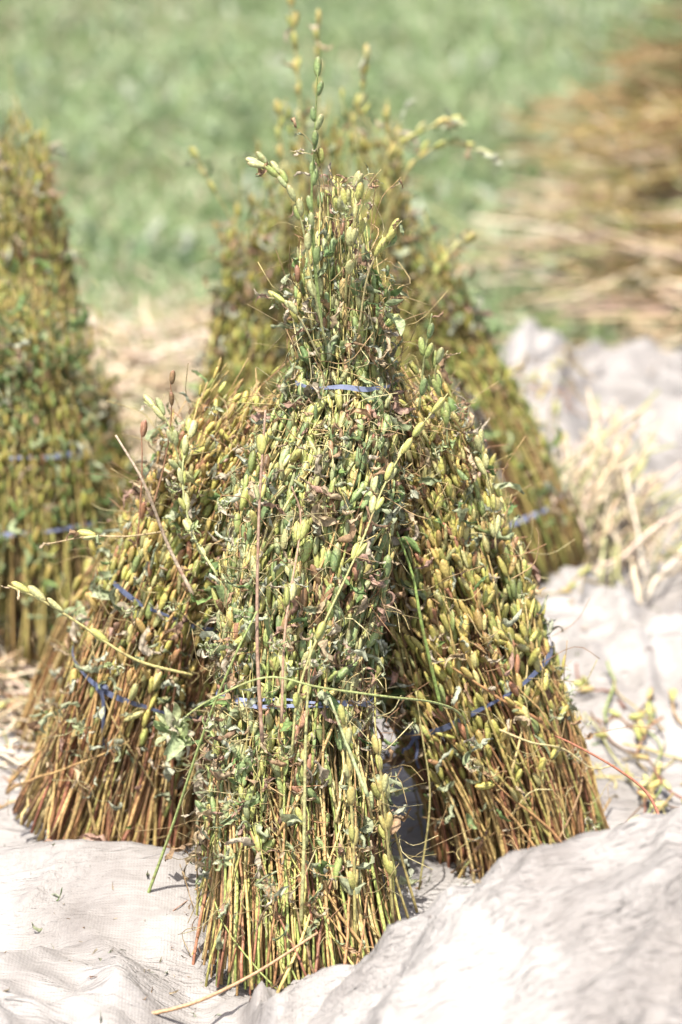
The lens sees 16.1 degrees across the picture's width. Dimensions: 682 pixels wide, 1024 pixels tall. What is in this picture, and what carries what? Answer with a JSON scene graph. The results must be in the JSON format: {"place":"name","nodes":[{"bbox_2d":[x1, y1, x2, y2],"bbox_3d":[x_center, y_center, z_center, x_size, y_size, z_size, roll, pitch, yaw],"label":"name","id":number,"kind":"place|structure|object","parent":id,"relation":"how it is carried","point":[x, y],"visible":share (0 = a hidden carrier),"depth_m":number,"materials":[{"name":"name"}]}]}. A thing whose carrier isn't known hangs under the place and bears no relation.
{"place":"outdoors","nodes":[
{"label":"outdoors","id":0,"kind":"place"},
{"bbox_2d":[0,0,681,368],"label":"ground","id":1,"kind":"structure","parent":0,"point":[200,82],"depth_m":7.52,"materials":[{"name":"green plant"}]},
{"bbox_2d":[0,229,514,713],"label":"straw litter","id":2,"kind":"object","parent":1,"relation":"on","point":[151,356],"visible":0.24,"depth_m":4.39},
{"bbox_2d":[0,316,681,1023],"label":"tarp","id":3,"kind":"object","parent":1,"relation":"on","point":[584,928],"visible":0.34,"depth_m":2.51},
{"bbox_2d":[0,703,6,709],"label":"fallen stalk","id":4,"kind":"object","parent":3,"relation":"on","point":[2,705],"visible":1,"depth_m":3.13,"materials":[{"name":"yellow plant"}]},
{"bbox_2d":[0,800,15,808],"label":"fallen stalk","id":5,"kind":"object","parent":3,"relation":"on","point":[4,805],"visible":0.16,"depth_m":2.91,"materials":[{"name":"beige plant"}]},
{"bbox_2d":[12,717,37,735],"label":"fallen stalk","id":6,"kind":"object","parent":3,"relation":"on","point":[18,723],"visible":0.26,"depth_m":3.10,"materials":[{"name":"beige plant"}]},
{"bbox_2d":[0,606,58,801],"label":"straw litter","id":7,"kind":"object","parent":3,"relation":"on","point":[22,669],"visible":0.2,"depth_m":3.17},
{"bbox_2d":[0,66,118,595],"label":"sesame bundle","id":8,"kind":"object","parent":3,"relation":"on","point":[32,223],"visible":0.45,"depth_m":3.46,"materials":[{"name":"green plant"}]},
{"bbox_2d":[0,237,126,665],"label":"sesame bundle","id":9,"kind":"object","parent":3,"relation":"on","point":[34,392],"visible":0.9,"depth_m":3.21,"materials":[{"name":"green plant"}]},
{"bbox_2d":[15,491,143,754],"bbox_3d":[-0.248,0.163,2.952,0.392,0.480,0.220,11,23,28],"label":"sesame bundle","id":10,"kind":"object","parent":3,"relation":"on","point":[44,675],"visible":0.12,"depth_m":2.98,"materials":[{"name":"brown plant"}]},
{"bbox_2d":[55,305,160,532],"bbox_3d":[-0.351,-0.052,3.542,0.331,0.492,0.189,16,26,37],"label":"sesame bundle","id":11,"kind":"object","parent":3,"relation":"on","point":[110,422],"visible":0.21,"depth_m":3.51,"materials":[{"name":"green plant"}]},
{"bbox_2d":[0,355,298,849],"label":"sesame bundle","id":12,"kind":"object","parent":3,"relation":"on","point":[130,670],"visible":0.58,"depth_m":2.73,"materials":[{"name":"green plant"}]},
{"bbox_2d":[115,435,194,594],"bbox_3d":[-0.200,0.004,2.602,0.094,0.171,0.012,8,21,21],"label":"dry twig","id":13,"kind":"object","parent":12,"relation":"on","point":[185,580],"visible":1,"depth_m":2.60,"materials":[{"name":"brown plant"}]},
{"bbox_2d":[147,611,257,892],"bbox_3d":[-0.151,0.265,2.534,0.133,0.355,0.018,5,21,13],"label":"green stem","id":14,"kind":"object","parent":3,"relation":"on","point":[184,788],"visible":0.99,"depth_m":2.54,"materials":[{"name":"green plant"}]},
{"bbox_2d":[152,932,318,1014],"bbox_3d":[-0.118,0.472,2.438,0.202,0.073,0.021,-5,21,-13],"label":"dry twig","id":15,"kind":"object","parent":3,"relation":"on","point":[179,1007],"visible":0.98,"depth_m":2.44,"materials":[{"name":"beige plant"}]},
{"bbox_2d":[142,147,343,465],"bbox_3d":[-0.141,-0.222,3.442,0.226,0.630,0.383,14,24,33],"label":"sesame bundle","id":16,"kind":"object","parent":3,"relation":"on","point":[236,322],"visible":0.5,"depth_m":3.40,"materials":[{"name":"green plant"}]},
{"bbox_2d":[135,56,471,995],"bbox_3d":[-0.040,0.025,2.553,0.366,0.988,0.525,0,20,0],"label":"sesame bundle","id":17,"kind":"object","parent":3,"relation":"on","point":[299,828],"visible":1,"depth_m":2.53,"materials":[{"name":"green plant"}]},
{"bbox_2d":[153,676,492,765],"bbox_3d":[0.002,0.229,2.500,0.399,0.171,0.088,-9,22,-24],"label":"green stem","id":18,"kind":"object","parent":17,"relation":"on","point":[178,738],"visible":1,"depth_m":2.43,"materials":[{"name":"green plant"}]},
{"bbox_2d":[2,363,681,1022],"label":"chaff","id":19,"kind":"object","parent":3,"relation":"on","point":[190,903],"visible":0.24,"depth_m":2.61,"materials":[{"name":"brown plant"}]},
{"bbox_2d":[231,0,501,419],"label":"sesame bundle","id":20,"kind":"object","parent":3,"relation":"on","point":[395,200],"visible":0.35,"depth_m":3.37,"materials":[{"name":"green plant"}]},
{"bbox_2d":[340,188,599,585],"bbox_3d":[0.171,-0.169,3.457,0.414,0.587,0.228,13,24,31],"label":"sesame bundle","id":21,"kind":"object","parent":3,"relation":"on","point":[481,367],"visible":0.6,"depth_m":3.41,"materials":[{"name":"green plant"}]},
{"bbox_2d":[323,311,653,889],"bbox_3d":[0.141,0.097,2.724,0.313,0.703,0.382,-14,24,-34],"label":"sesame bundle","id":22,"kind":"object","parent":3,"relation":"on","point":[475,649],"visible":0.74,"depth_m":2.68,"materials":[{"name":"green plant"}]},
{"bbox_2d":[521,371,535,388],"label":"fallen stalk","id":23,"kind":"object","parent":3,"relation":"on","point":[531,374],"visible":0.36,"depth_m":3.94,"materials":[{"name":"beige plant"}]},
{"bbox_2d":[510,363,547,377],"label":"fallen stalk","id":24,"kind":"object","parent":3,"relation":"on","point":[522,372],"visible":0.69,"depth_m":3.98,"materials":[{"name":"beige plant"}]},
{"bbox_2d":[512,378,558,395],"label":"fallen stalk","id":25,"kind":"object","parent":3,"relation":"on","point":[533,385],"visible":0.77,"depth_m":3.93,"materials":[{"name":"beige plant"}]},
{"bbox_2d":[531,405,545,424],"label":"fallen stalk","id":26,"kind":"object","parent":3,"relation":"on","point":[543,423],"visible":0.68,"depth_m":3.89,"materials":[{"name":"beige plant"}]},
{"bbox_2d":[521,377,566,383],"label":"fallen stalk","id":27,"kind":"object","parent":3,"relation":"on","point":[535,379],"visible":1,"depth_m":3.94,"materials":[{"name":"beige plant"}]},
{"bbox_2d":[509,353,591,387],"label":"fallen stalk","id":28,"kind":"object","parent":3,"relation":"on","point":[556,362],"visible":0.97,"depth_m":3.96,"materials":[{"name":"beige plant"}]},
{"bbox_2d":[523,382,591,416],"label":"fallen stalk","id":29,"kind":"object","parent":3,"relation":"on","point":[541,393],"visible":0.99,"depth_m":3.90,"materials":[{"name":"beige plant"}]},
{"bbox_2d":[548,393,571,451],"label":"fallen stalk","id":30,"kind":"object","parent":3,"relation":"on","point":[564,437],"visible":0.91,"depth_m":3.87,"materials":[{"name":"beige plant"}]},
{"bbox_2d":[549,364,571,411],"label":"fallen stalk","id":31,"kind":"object","parent":3,"relation":"on","point":[551,369],"visible":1,"depth_m":3.93,"materials":[{"name":"beige plant"}]},
{"bbox_2d":[555,433,569,461],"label":"fallen stalk","id":32,"kind":"object","parent":3,"relation":"on","point":[560,447],"visible":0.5,"depth_m":3.86,"materials":[{"name":"beige plant"}]},
{"bbox_2d":[554,400,575,473],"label":"fallen stalk","id":33,"kind":"object","parent":3,"relation":"on","point":[556,407],"visible":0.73,"depth_m":3.88,"materials":[{"name":"beige plant"}]},
{"bbox_2d":[554,354,581,370],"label":"fallen stalk","id":34,"kind":"object","parent":3,"relation":"on","point":[561,357],"visible":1,"depth_m":3.99,"materials":[{"name":"beige plant"}]},
{"bbox_2d":[535,566,608,596],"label":"fallen stalk","id":35,"kind":"object","parent":3,"relation":"on","point":[580,573],"visible":0.96,"depth_m":3.38,"materials":[{"name":"yellow plant"}]},
{"bbox_2d":[569,353,575,387],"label":"fallen stalk","id":36,"kind":"object","parent":3,"relation":"on","point":[573,355],"visible":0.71,"depth_m":4.01,"materials":[{"name":"beige plant"}]},
{"bbox_2d":[554,346,593,379],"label":"fallen stalk","id":37,"kind":"object","parent":3,"relation":"on","point":[566,350],"visible":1,"depth_m":4.01,"materials":[{"name":"beige plant"}]},
{"bbox_2d":[574,711,589,727],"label":"fallen stalk","id":38,"kind":"object","parent":3,"relation":"on","point":[578,713],"visible":0.06,"depth_m":3.07,"materials":[{"name":"beige plant"}]},
{"bbox_2d":[569,377,604,409],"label":"fallen stalk","id":39,"kind":"object","parent":3,"relation":"on","point":[581,396],"visible":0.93,"depth_m":3.97,"materials":[{"name":"beige plant"}]},
{"bbox_2d":[577,554,601,593],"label":"fallen stalk","id":40,"kind":"object","parent":3,"relation":"on","point":[590,564],"visible":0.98,"depth_m":3.38,"materials":[{"name":"beige plant"}]},
{"bbox_2d":[572,663,625,708],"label":"fallen stalk","id":41,"kind":"object","parent":3,"relation":"on","point":[587,688],"visible":0.94,"depth_m":3.13,"materials":[{"name":"yellow plant"}]},
{"bbox_2d":[594,763,616,788],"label":"fallen stalk","id":42,"kind":"object","parent":3,"relation":"on","point":[612,779],"visible":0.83,"depth_m":2.96,"materials":[{"name":"beige plant"}]},
{"bbox_2d":[555,735,659,813],"bbox_3d":[0.292,0.280,2.531,0.031,0.026,0.284,-6,21,-16],"label":"dry twig","id":43,"kind":"object","parent":3,"relation":"on","point":[630,778],"visible":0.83,"depth_m":2.56,"materials":[{"name":"brown plant"}]},
{"bbox_2d":[583,712,633,776],"bbox_3d":[0.335,0.288,3.012,0.011,0.033,0.129,-8,21,-20],"label":"fallen stalk","id":44,"kind":"object","parent":3,"relation":"on","point":[611,753],"visible":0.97,"depth_m":3.02,"materials":[{"name":"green plant"}]},
{"bbox_2d":[595,775,622,776],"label":"fallen stalk","id":45,"kind":"object","parent":3,"relation":"on","point":[610,775],"visible":0.16,"depth_m":2.97,"materials":[{"name":"beige plant"}]},
{"bbox_2d":[603,661,615,722],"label":"fallen stalk","id":46,"kind":"object","parent":3,"relation":"on","point":[610,694],"visible":1,"depth_m":3.10,"materials":[{"name":"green plant"}]},
{"bbox_2d":[567,385,658,432],"bbox_3d":[0.442,-0.169,3.923,0.152,0.069,0.019,7,21,19],"label":"fallen stalk","id":47,"kind":"object","parent":3,"relation":"on","point":[611,419],"visible":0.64,"depth_m":3.93,"materials":[{"name":"beige plant"}]},
{"bbox_2d":[596,771,635,785],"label":"fallen stalk","id":48,"kind":"object","parent":3,"relation":"on","point":[620,779],"visible":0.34,"depth_m":2.96,"materials":[{"name":"beige plant"}]},
{"bbox_2d":[590,709,649,733],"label":"fallen stalk","id":49,"kind":"object","parent":3,"relation":"on","point":[613,712],"visible":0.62,"depth_m":3.07,"materials":[{"name":"yellow plant"}]},
{"bbox_2d":[603,726,647,771],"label":"fallen stalk","id":50,"kind":"object","parent":3,"relation":"on","point":[641,765],"visible":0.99,"depth_m":3.00,"materials":[{"name":"beige plant"}]},
{"bbox_2d":[589,711,663,780],"bbox_3d":[0.356,0.290,3.005,0.015,0.038,0.149,-14,24,-34],"label":"fallen stalk","id":51,"kind":"object","parent":3,"relation":"on","point":[604,735],"visible":0.96,"depth_m":3.01,"materials":[{"name":"dry plant stalk"},{"name":"leaves"}]},
{"bbox_2d":[627,786,646,820],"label":"fallen stalk","id":52,"kind":"object","parent":3,"relation":"on","point":[640,807],"visible":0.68,"depth_m":2.88,"materials":[{"name":"beige plant"}]},
{"bbox_2d":[613,680,663,731],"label":"fallen stalk","id":53,"kind":"object","parent":3,"relation":"on","point":[636,716],"visible":1,"depth_m":3.07,"materials":[{"name":"yellow plant"}]},
{"bbox_2d":[625,687,654,725],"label":"fallen stalk","id":54,"kind":"object","parent":3,"relation":"on","point":[649,693],"visible":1,"depth_m":3.10,"materials":[{"name":"yellow plant"}]},
{"bbox_2d":[636,779,649,812],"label":"fallen stalk","id":55,"kind":"object","parent":3,"relation":"on","point":[644,782],"visible":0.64,"depth_m":2.91,"materials":[{"name":"yellow plant"}]},
{"bbox_2d":[621,742,665,760],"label":"fallen stalk","id":56,"kind":"object","parent":3,"relation":"on","point":[645,752],"visible":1,"depth_m":3.02,"materials":[{"name":"beige plant"}]},
{"bbox_2d":[625,763,664,813],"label":"fallen stalk","id":57,"kind":"object","parent":3,"relation":"on","point":[640,792],"visible":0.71,"depth_m":2.89,"materials":[{"name":"yellow plant"}]},
{"bbox_2d":[633,716,663,752],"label":"fallen stalk","id":58,"kind":"object","parent":3,"relation":"on","point":[638,731],"visible":0.96,"depth_m":3.03,"materials":[{"name":"yellow plant"}]},
{"bbox_2d":[642,766,661,813],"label":"fallen stalk","id":59,"kind":"object","parent":3,"relation":"on","point":[655,784],"visible":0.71,"depth_m":2.92,"materials":[{"name":"yellow plant"}]},
{"bbox_2d":[623,743,681,760],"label":"fallen stalk","id":60,"kind":"object","parent":3,"relation":"on","point":[651,750],"visible":1,"depth_m":3.02,"materials":[{"name":"beige plant"}]},
{"bbox_2d":[646,701,661,765],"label":"fallen stalk","id":61,"kind":"object","parent":3,"relation":"on","point":[657,760],"visible":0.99,"depth_m":3.04,"materials":[{"name":"beige plant"}]},
{"bbox_2d":[635,792,674,815],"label":"fallen stalk","id":62,"kind":"object","parent":3,"relation":"on","point":[666,801],"visible":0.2,"depth_m":2.88,"materials":[{"name":"yellow plant"}]},
{"bbox_2d":[642,759,674,801],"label":"fallen stalk","id":63,"kind":"object","parent":3,"relation":"on","point":[659,770],"visible":0.69,"depth_m":2.98,"materials":[{"name":"yellow plant"}]},
{"bbox_2d":[648,779,668,812],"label":"fallen stalk","id":64,"kind":"object","parent":3,"relation":"on","point":[659,804],"visible":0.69,"depth_m":2.88,"materials":[{"name":"yellow plant"}]},
{"bbox_2d":[649,788,681,808],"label":"fallen stalk","id":65,"kind":"object","parent":3,"relation":"on","point":[653,790],"visible":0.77,"depth_m":2.90,"materials":[{"name":"beige plant"}]},
{"bbox_2d":[653,768,681,798],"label":"fallen stalk","id":66,"kind":"object","parent":3,"relation":"on","point":[666,785],"visible":1,"depth_m":2.91,"materials":[{"name":"yellow plant"}]},
{"bbox_2d":[668,689,681,723],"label":"fallen stalk","id":67,"kind":"object","parent":3,"relation":"on","point":[672,694],"visible":1,"depth_m":3.09,"materials":[{"name":"yellow plant"}]},
{"bbox_2d":[402,1,681,212],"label":"straw litter","id":68,"kind":"object","parent":1,"relation":"on","point":[638,57],"visible":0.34,"depth_m":6.06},
{"bbox_2d":[411,91,681,373],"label":"straw litter","id":69,"kind":"object","parent":1,"relation":"on","point":[642,255],"visible":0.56,"depth_m":5.07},
{"bbox_2d":[522,69,680,166],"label":"fallen bundle","id":70,"kind":"object","parent":1,"relation":"on","point":[638,92],"visible":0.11,"depth_m":6.03,"materials":[{"name":"brown plant"}]},
{"bbox_2d":[559,0,681,114],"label":"fallen bundle","id":71,"kind":"object","parent":70,"relation":"on","point":[670,44],"visible":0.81,"depth_m":5.92,"materials":[{"name":"brown plant"}]},
{"bbox_2d":[538,388,681,628],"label":"straw litter","id":72,"kind":"object","parent":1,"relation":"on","point":[597,490],"visible":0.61,"depth_m":3.55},
{"bbox_2d":[540,178,681,336],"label":"fallen bundle","id":73,"kind":"object","parent":1,"relation":"on","point":[663,227],"visible":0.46,"depth_m":4.93,"materials":[{"name":"brown plant"}]},
{"bbox_2d":[546,143,681,260],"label":"fallen bundle","id":74,"kind":"object","parent":1,"relation":"on","point":[671,196],"visible":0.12,"depth_m":5.23,"materials":[{"name":"brown plant"}]},
{"bbox_2d":[522,95,681,234],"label":"fallen bundle","id":75,"kind":"object","parent":74,"relation":"on","point":[648,125],"visible":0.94,"depth_m":5.09,"materials":[{"name":"brown plant"}]},
{"bbox_2d":[569,25,681,158],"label":"fallen bundle","id":76,"kind":"object","parent":1,"relation":"on","point":[620,51],"visible":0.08,"depth_m":6.38,"materials":[{"name":"brown plant"}]},
{"bbox_2d":[582,73,681,207],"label":"fallen bundle","id":77,"kind":"object","parent":1,"relation":"on","point":[670,106],"visible":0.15,"depth_m":5.65,"materials":[{"name":"brown plant"}]}
]}

